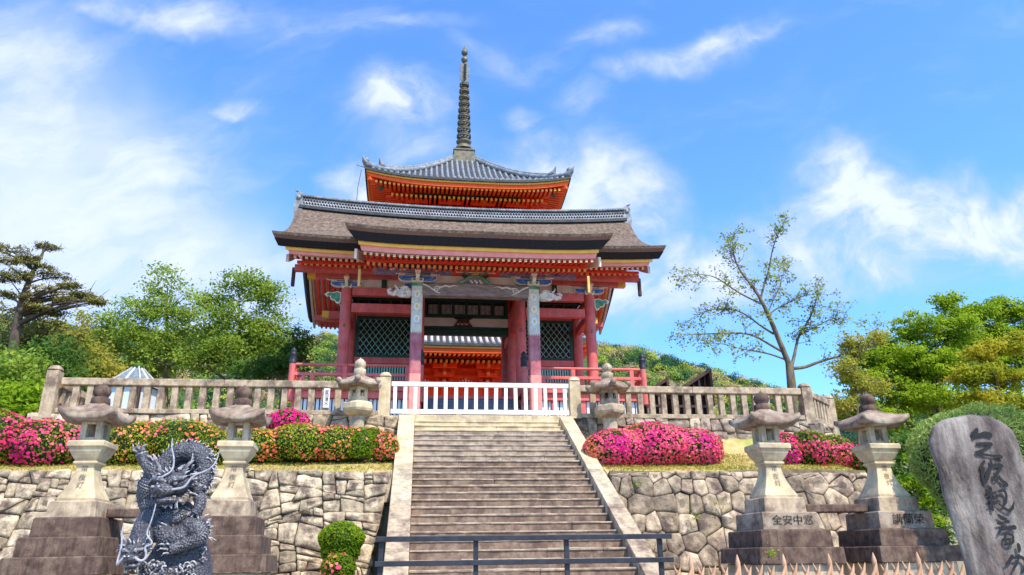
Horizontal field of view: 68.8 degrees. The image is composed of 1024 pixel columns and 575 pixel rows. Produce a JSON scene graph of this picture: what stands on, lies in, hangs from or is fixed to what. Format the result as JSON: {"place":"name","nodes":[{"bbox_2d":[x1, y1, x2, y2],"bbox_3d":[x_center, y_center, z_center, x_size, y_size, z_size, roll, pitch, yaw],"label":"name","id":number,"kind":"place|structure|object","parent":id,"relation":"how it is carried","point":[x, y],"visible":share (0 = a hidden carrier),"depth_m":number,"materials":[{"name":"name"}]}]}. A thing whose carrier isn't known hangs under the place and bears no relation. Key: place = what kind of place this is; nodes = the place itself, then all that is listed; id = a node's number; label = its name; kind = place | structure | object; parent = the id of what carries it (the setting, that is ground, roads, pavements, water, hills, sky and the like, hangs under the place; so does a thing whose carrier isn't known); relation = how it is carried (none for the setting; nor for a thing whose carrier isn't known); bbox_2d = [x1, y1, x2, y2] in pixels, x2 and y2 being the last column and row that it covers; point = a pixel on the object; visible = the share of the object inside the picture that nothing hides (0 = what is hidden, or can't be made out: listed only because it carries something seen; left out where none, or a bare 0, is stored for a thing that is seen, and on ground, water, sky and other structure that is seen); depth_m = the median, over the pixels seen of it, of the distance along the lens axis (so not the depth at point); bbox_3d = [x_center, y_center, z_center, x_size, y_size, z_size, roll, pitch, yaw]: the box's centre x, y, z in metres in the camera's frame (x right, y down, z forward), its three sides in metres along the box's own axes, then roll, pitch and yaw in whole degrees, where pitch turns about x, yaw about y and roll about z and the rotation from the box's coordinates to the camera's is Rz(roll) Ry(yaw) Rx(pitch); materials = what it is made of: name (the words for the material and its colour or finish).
{"place":"outdoors","nodes":[
{"label":"outdoors","id":0,"kind":"place"},
{"bbox_2d":[0,438,846,473],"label":"turf","id":1,"kind":"structure","parent":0,"point":[733,445],"depth_m":16.66,"materials":[{"name":"green plant"}]},
{"bbox_2d":[0,409,80,465],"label":"azalea bush","id":2,"kind":"object","parent":1,"relation":"on","point":[25,440],"visible":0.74,"depth_m":15.59,"materials":[{"name":"pink plant"}]},
{"bbox_2d":[94,418,226,464],"bbox_3d":[-7.613,3.466,16.592,3.465,1.116,1.859,2,-21,-7],"label":"azalea bush","id":3,"kind":"object","parent":1,"relation":"on","point":[155,438],"visible":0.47,"depth_m":15.99,"materials":[{"name":"green plant"}]},
{"bbox_2d":[265,407,310,430],"bbox_3d":[-5.515,3.305,18.359,1.105,0.720,0.787,2,-21,-7],"label":"azalea bush","id":4,"kind":"object","parent":1,"relation":"on","point":[281,417],"visible":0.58,"depth_m":18.14,"materials":[{"name":"pink plant"}]},
{"bbox_2d":[237,422,355,462],"bbox_3d":[-4.853,3.530,16.871,3.185,0.964,1.389,2,-21,-7],"label":"azalea bush","id":5,"kind":"object","parent":1,"relation":"on","point":[305,443],"visible":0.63,"depth_m":16.44,"materials":[{"name":"green plant"}]},
{"bbox_2d":[336,358,381,427],"bbox_3d":[-3.920,3.008,19.010,1.130,2.525,1.280,2,-21,-7],"label":"stone lantern","id":6,"kind":"object","parent":1,"relation":"on","point":[357,408],"visible":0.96,"depth_m":18.84,"materials":[{"name":"stone"}]},
{"bbox_2d":[349,426,375,460],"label":"azalea bush","id":7,"kind":"object","parent":1,"relation":"on","point":[363,445],"visible":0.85,"depth_m":16.62,"materials":[{"name":"green plant"}]},
{"bbox_2d":[367,427,382,435],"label":"azalea bush","id":8,"kind":"object","parent":1,"relation":"on","point":[375,430],"visible":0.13,"depth_m":18.11,"materials":[{"name":"green plant"}]},
{"bbox_2d":[371,431,399,461],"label":"azalea bush","id":9,"kind":"object","parent":1,"relation":"on","point":[387,447],"visible":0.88,"depth_m":16.83,"materials":[{"name":"orange plant"}]},
{"bbox_2d":[0,453,852,536],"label":"grass","id":10,"kind":"structure","parent":1,"relation":"on","point":[727,460],"depth_m":16.68,"materials":[{"name":"green plant"}]},
{"bbox_2d":[585,362,630,428],"bbox_3d":[2.579,3.200,19.803,1.130,2.525,1.280,2,-21,-7],"label":"stone lantern","id":11,"kind":"object","parent":1,"relation":"on","point":[609,410],"visible":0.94,"depth_m":19.64,"materials":[{"name":"stone"}]},
{"bbox_2d":[582,421,724,466],"bbox_3d":[3.343,3.790,17.889,3.444,1.161,1.736,2,-21,-7],"label":"azalea bush","id":12,"kind":"object","parent":1,"relation":"on","point":[653,443],"visible":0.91,"depth_m":17.23,"materials":[{"name":"pink plant"}]},
{"bbox_2d":[779,432,802,464],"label":"azalea bush","id":13,"kind":"object","parent":1,"relation":"on","point":[792,455],"visible":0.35,"depth_m":17.75,"materials":[{"name":"pink plant"}]},
{"bbox_2d":[792,429,853,467],"bbox_3d":[7.518,3.994,18.362,1.871,1.036,1.460,2,-21,-7],"label":"azalea bush","id":14,"kind":"object","parent":1,"relation":"on","point":[820,448],"visible":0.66,"depth_m":17.87,"materials":[{"name":"pink plant"}]},
{"bbox_2d":[0,324,913,440],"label":"hill","id":15,"kind":"structure","parent":0,"point":[183,391],"depth_m":247.53,"materials":[{"name":"green plant"}]},
{"bbox_2d":[0,315,933,465],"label":"hillside forest","id":16,"kind":"object","parent":15,"relation":"on","point":[330,340],"visible":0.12,"depth_m":270.25,"materials":[{"name":"green plant"}]},
{"bbox_2d":[23,337,965,574],"bbox_3d":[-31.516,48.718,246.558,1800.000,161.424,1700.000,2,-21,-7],"label":"ground","id":17,"kind":"structure","parent":0,"point":[383,531],"depth_m":15.47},
{"bbox_2d":[0,366,46,417],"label":"tree","id":18,"kind":"object","parent":17,"relation":"on","point":[22,401],"visible":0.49,"depth_m":21.84,"materials":[{"name":"green plant"}]},
{"bbox_2d":[0,343,63,394],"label":"tree","id":19,"kind":"object","parent":17,"relation":"on","point":[11,369],"visible":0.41,"depth_m":25.15,"materials":[{"name":"green plant"}]},
{"bbox_2d":[0,300,88,365],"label":"tree","id":20,"kind":"object","parent":17,"relation":"on","point":[29,330],"visible":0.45,"depth_m":30.71,"materials":[{"name":"green plant"}]},
{"bbox_2d":[2,327,107,392],"bbox_3d":[-17.916,4.272,28.260,4.787,5.910,4.107,2,-21,-7],"label":"tree","id":21,"kind":"object","parent":17,"relation":"on","point":[55,352],"visible":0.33,"depth_m":28.36,"materials":[{"name":"green plant"}]},
{"bbox_2d":[0,240,111,362],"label":"pine tree","id":22,"kind":"object","parent":17,"relation":"on","point":[27,304],"visible":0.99,"depth_m":29.53,"materials":[{"name":"green plant"}]},
{"bbox_2d":[47,307,127,365],"bbox_3d":[-20.421,4.812,34.060,5.106,8.482,4.049,2,-21,-7],"label":"tree","id":23,"kind":"object","parent":17,"relation":"on","point":[81,333],"visible":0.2,"depth_m":34.91,"materials":[{"name":"green plant"}]},
{"bbox_2d":[65,335,144,377],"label":"tree","id":24,"kind":"object","parent":17,"relation":"on","point":[113,368],"visible":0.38,"depth_m":31.40,"materials":[{"name":"green plant"}]},
{"bbox_2d":[109,363,157,408],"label":"pavilion","id":25,"kind":"structure","parent":17,"relation":"on","point":[136,370],"depth_m":28.61,"materials":[{"name":"metal"}]},
{"bbox_2d":[83,260,229,408],"bbox_3d":[-16.305,3.648,34.097,6.736,10.675,4.194,2,-21,-7],"label":"tree","id":26,"kind":"object","parent":17,"relation":"on","point":[142,334],"visible":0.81,"depth_m":34.30,"materials":[{"name":"green plant"}]},
{"bbox_2d":[0,468,390,574],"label":"stone wall","id":27,"kind":"structure","parent":17,"relation":"on","point":[298,511],"depth_m":14.69,"materials":[{"name":"grey stone"}]},
{"bbox_2d":[27,412,398,434],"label":"stone wall","id":28,"kind":"structure","parent":17,"relation":"on","point":[388,423],"depth_m":19.28,"materials":[{"name":"grey stone"}]},
{"bbox_2d":[38,365,391,417],"bbox_3d":[-7.801,3.536,21.492,8.651,1.380,4.760,2,-21,-7],"label":"stone balustrade","id":29,"kind":"object","parent":17,"relation":"on","point":[59,389],"visible":0.59,"depth_m":19.27,"materials":[{"name":"stone"}]},
{"bbox_2d":[323,388,329,407],"bbox_3d":[-4.864,2.895,19.592,0.160,0.510,0.014,2,-21,-7],"label":"notice","id":30,"kind":"object","parent":29,"relation":"attached to","point":[326,397],"visible":1,"depth_m":19.59,"materials":[{"name":"white paint"}]},
{"bbox_2d":[152,265,312,398],"bbox_3d":[-11.983,3.179,32.585,6.459,8.921,3.940,2,-21,-7],"label":"tree","id":31,"kind":"object","parent":17,"relation":"on","point":[255,332],"visible":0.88,"depth_m":32.90,"materials":[{"name":"green plant"}]},
{"bbox_2d":[224,320,323,409],"bbox_3d":[-9.466,3.912,29.423,3.832,5.323,2.235,2,-21,-7],"label":"tree","id":32,"kind":"object","parent":17,"relation":"on","point":[271,366],"visible":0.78,"depth_m":29.65,"materials":[{"name":"green plant"}]},
{"bbox_2d":[320,552,356,574],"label":"azalea bush","id":33,"kind":"object","parent":17,"relation":"on","point":[339,564],"visible":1,"depth_m":12.82,"materials":[{"name":"green plant"}]},
{"bbox_2d":[272,189,665,415],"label":"temple gate","id":34,"kind":"structure","parent":17,"relation":"on","point":[388,287],"depth_m":26.43,"materials":[{"name":"red wood"}]},
{"bbox_2d":[354,316,410,357],"bbox_3d":[-4.866,1.894,28.523,2.180,1.610,0.136,2,-21,-7],"label":"lattice window","id":35,"kind":"structure","parent":34,"relation":"in","point":[376,336],"depth_m":28.53,"materials":[{"name":"green wood"}]},
{"bbox_2d":[526,320,573,360],"bbox_3d":[1.306,2.076,29.276,2.180,1.610,0.136,2,-21,-7],"label":"lattice window","id":36,"kind":"structure","parent":34,"relation":"in","point":[556,337],"depth_m":29.33,"materials":[{"name":"green wood"}]},
{"bbox_2d":[356,45,596,395],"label":"pagoda","id":37,"kind":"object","parent":17,"relation":"on","point":[463,175],"visible":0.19,"depth_m":46.06,"materials":[{"name":"paint"}]},
{"bbox_2d":[383,415,665,574],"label":"stone staircase","id":38,"kind":"structure","parent":17,"relation":"on","point":[475,475],"depth_m":15.19,"materials":[{"name":"beige stone"}]},
{"bbox_2d":[390,381,569,415],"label":"picket gate","id":39,"kind":"structure","parent":38,"relation":"on","point":[476,411],"depth_m":20.14,"materials":[{"name":"white paint"}]},
{"bbox_2d":[644,377,670,413],"bbox_3d":[6.112,6.212,32.972,1.138,3.950,2.700,2,-21,-7],"label":"timber hut","id":40,"kind":"object","parent":17,"relation":"on","point":[665,382],"visible":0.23,"depth_m":32.34,"materials":[{"name":"brown wood"}]},
{"bbox_2d":[666,368,714,413],"bbox_3d":[7.492,5.815,32.228,1.735,4.135,2.700,2,-21,-7],"label":"timber hut","id":41,"kind":"object","parent":17,"relation":"on","point":[704,379],"visible":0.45,"depth_m":31.63,"materials":[{"name":"brown wood"}]},
{"bbox_2d":[574,417,833,439],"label":"stone wall","id":42,"kind":"structure","parent":17,"relation":"on","point":[595,425],"depth_m":20.55,"materials":[{"name":"grey stone"}]},
{"bbox_2d":[568,377,840,436],"bbox_3d":[5.907,3.310,21.182,8.775,1.380,1.572,5,-21,-17],"label":"stone balustrade","id":43,"kind":"object","parent":42,"relation":"on","point":[813,406],"visible":0.8,"depth_m":20.93,"materials":[{"name":"stone"}]},
{"bbox_2d":[607,469,866,574],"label":"stone wall","id":44,"kind":"structure","parent":17,"relation":"on","point":[658,502],"depth_m":15.88,"materials":[{"name":"grey stone"}]},
{"bbox_2d":[709,493,730,512],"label":"weed","id":45,"kind":"object","parent":44,"relation":"attached to","point":[719,504],"visible":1,"depth_m":15.70,"materials":[{"name":"green plant"}]},
{"bbox_2d":[849,444,866,472],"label":"azalea bush","id":46,"kind":"object","parent":44,"relation":"on","point":[856,463],"visible":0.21,"depth_m":17.89,"materials":[{"name":"green plant"}]},
{"bbox_2d":[665,208,888,412],"bbox_3d":[10.190,1.759,28.793,8.627,10.292,2.861,2,-21,-7],"label":"sparse tree","id":47,"kind":"object","parent":17,"relation":"on","point":[790,373],"visible":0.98,"depth_m":28.81,"materials":[{"name":"green plant"}]},
{"bbox_2d":[819,327,899,445],"bbox_3d":[12.610,4.068,27.101,3.363,5.369,2.106,2,-21,-7],"label":"tree","id":48,"kind":"object","parent":17,"relation":"on","point":[841,368],"visible":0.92,"depth_m":27.18,"materials":[{"name":"green plant"}]},
{"bbox_2d":[830,289,993,437],"bbox_3d":[15.774,3.704,30.218,7.653,7.418,3.961,2,-21,-7],"label":"tree","id":49,"kind":"object","parent":17,"relation":"on","point":[919,369],"visible":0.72,"depth_m":29.78,"materials":[{"name":"green plant"}]},
{"bbox_2d":[888,425,958,544],"bbox_3d":[9.783,4.823,17.937,2.418,2.986,1.922,2,-21,-7],"label":"shrub","id":50,"kind":"object","parent":17,"relation":"on","point":[902,469],"visible":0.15,"depth_m":17.69,"materials":[{"name":"green plant"}]},
{"bbox_2d":[896,451,951,527],"bbox_3d":[8.876,4.966,16.126,1.075,2.974,1.168,-19,-27,39],"label":"shrub","id":51,"kind":"object","parent":17,"relation":"on","point":[910,482],"visible":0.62,"depth_m":16.19,"materials":[{"name":"green plant"}]},
{"bbox_2d":[941,329,1023,414],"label":"tree","id":52,"kind":"object","parent":17,"relation":"on","point":[990,371],"visible":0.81,"depth_m":26.74,"materials":[{"name":"green plant"}]},
{"bbox_2d":[943,293,1023,411],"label":"tree","id":53,"kind":"object","parent":17,"relation":"on","point":[1001,311],"visible":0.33,"depth_m":35.34,"materials":[{"name":"green plant"}]},
{"bbox_2d":[0,0,1023,402],"label":"sky","id":54,"kind":"structure","parent":0,"point":[184,132],"materials":[{"name":"blue"}]},
{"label":"pavement","id":55,"kind":"structure","parent":0,"visible":0},
{"bbox_2d":[0,383,136,574],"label":"stone lantern","id":56,"kind":"object","parent":55,"relation":"on","point":[74,531],"visible":0.99,"depth_m":11.44,"materials":[{"name":"stone"}]},
{"bbox_2d":[106,509,201,518],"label":"stone beam","id":57,"kind":"structure","parent":56,"relation":"on","point":[123,513],"depth_m":11.71,"materials":[{"name":"stone"}]},
{"bbox_2d":[116,438,219,574],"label":"dragon statue","id":58,"kind":"object","parent":55,"relation":"on","point":[176,530],"visible":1,"depth_m":8.56,"materials":[{"name":"grey stone"}]},
{"bbox_2d":[200,385,276,574],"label":"stone lantern","id":59,"kind":"object","parent":55,"relation":"on","point":[241,542],"visible":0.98,"depth_m":11.82,"materials":[{"name":"stone"}]},
{"bbox_2d":[317,520,365,560],"bbox_3d":[-3.091,5.024,13.411,0.884,1.622,0.875,2,-21,-7],"label":"clipped bush","id":60,"kind":"object","parent":55,"relation":"on","point":[346,537],"visible":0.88,"depth_m":13.33,"materials":[{"name":"green plant"}]},
{"bbox_2d":[375,533,673,574],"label":"handrail","id":61,"kind":"object","parent":55,"relation":"on","point":[475,562],"visible":1,"depth_m":9.98,"materials":[{"name":"black metal"}]},
{"bbox_2d":[763,543,788,559],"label":"weed","id":62,"kind":"object","parent":55,"relation":"on","point":[770,554],"visible":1,"depth_m":11.93,"materials":[{"name":"green plant"}]},
{"bbox_2d":[721,391,846,574],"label":"stone lantern","id":63,"kind":"object","parent":55,"relation":"on","point":[776,516],"visible":1,"depth_m":12.79,"materials":[{"name":"stone"}]},
{"bbox_2d":[673,552,964,574],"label":"stake fence","id":64,"kind":"object","parent":55,"relation":"on","point":[851,571],"visible":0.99,"depth_m":10.93,"materials":[{"name":"brown wood"}]},
{"bbox_2d":[834,392,962,574],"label":"stone lantern","id":65,"kind":"object","parent":55,"relation":"on","point":[894,525],"visible":1,"depth_m":13.04,"materials":[{"name":"stone"}]},
{"bbox_2d":[805,504,867,512],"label":"stone beam","id":66,"kind":"structure","parent":65,"relation":"on","point":[838,508],"depth_m":13.15,"materials":[{"name":"stone"}]},
{"bbox_2d":[903,401,1023,513],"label":"bush","id":67,"kind":"object","parent":55,"relation":"on","point":[924,462],"visible":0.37,"depth_m":12.98,"materials":[{"name":"green plant"}]},
{"bbox_2d":[928,414,1023,574],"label":"stone monument","id":68,"kind":"object","parent":55,"relation":"on","point":[978,461],"visible":1,"depth_m":6.87,"materials":[{"name":"grey stone"}]}
]}

